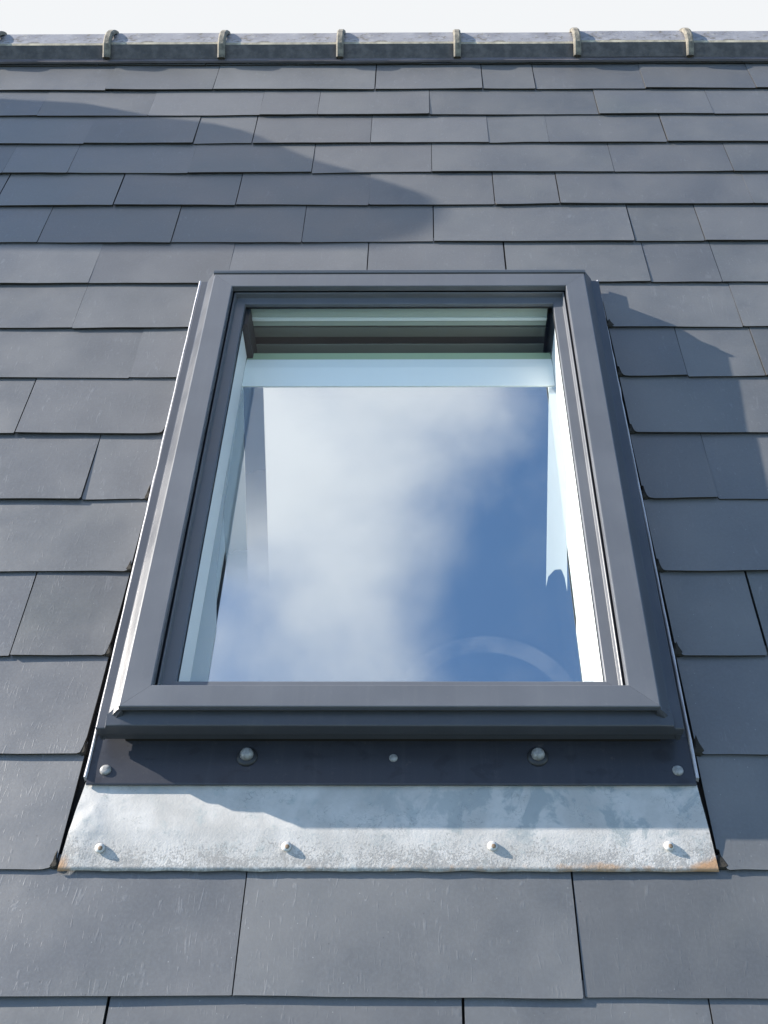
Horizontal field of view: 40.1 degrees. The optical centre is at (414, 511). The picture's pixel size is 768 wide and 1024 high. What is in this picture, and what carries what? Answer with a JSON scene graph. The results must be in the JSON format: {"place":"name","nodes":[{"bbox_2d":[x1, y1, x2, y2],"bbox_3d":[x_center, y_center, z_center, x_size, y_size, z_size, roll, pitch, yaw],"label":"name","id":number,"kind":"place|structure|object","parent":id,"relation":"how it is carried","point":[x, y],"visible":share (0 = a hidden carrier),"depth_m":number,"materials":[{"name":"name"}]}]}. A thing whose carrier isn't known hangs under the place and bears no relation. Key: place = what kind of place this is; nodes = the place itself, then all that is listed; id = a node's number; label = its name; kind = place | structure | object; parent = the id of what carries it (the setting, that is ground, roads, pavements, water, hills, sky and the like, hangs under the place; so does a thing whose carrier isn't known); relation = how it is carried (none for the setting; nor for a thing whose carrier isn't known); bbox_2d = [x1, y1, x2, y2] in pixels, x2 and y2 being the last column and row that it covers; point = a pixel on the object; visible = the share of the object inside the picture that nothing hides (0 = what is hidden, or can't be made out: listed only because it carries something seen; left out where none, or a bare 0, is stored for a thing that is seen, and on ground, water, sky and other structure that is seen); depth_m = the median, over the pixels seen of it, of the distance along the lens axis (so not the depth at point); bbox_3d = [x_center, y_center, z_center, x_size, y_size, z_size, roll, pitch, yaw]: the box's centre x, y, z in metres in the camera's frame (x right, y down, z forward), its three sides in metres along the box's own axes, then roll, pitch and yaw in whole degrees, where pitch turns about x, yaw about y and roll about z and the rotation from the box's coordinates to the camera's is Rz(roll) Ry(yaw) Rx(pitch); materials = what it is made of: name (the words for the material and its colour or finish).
{"place":"outdoors","nodes":[
{"label":"outdoors","id":0,"kind":"place"},
{"bbox_2d":[0,27,767,1023],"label":"house","id":1,"kind":"structure","parent":0,"point":[148,181],"depth_m":2.02,"materials":[{"name":"grey stone"}]},
{"bbox_2d":[57,269,718,871],"bbox_3d":[-0.034,-0.001,1.796,0.863,1.273,0.195,0,-42,0],"label":"skylight","id":2,"kind":"object","parent":1,"relation":"on","point":[393,599],"visible":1,"depth_m":1.65,"materials":[{"name":"grey painted metal"},{"name":"glass"},{"name":"weathered zinc"}]},
{"bbox_2d":[0,0,767,33],"label":"sky","id":3,"kind":"structure","parent":0,"point":[16,16],"materials":[{"name":"white"}]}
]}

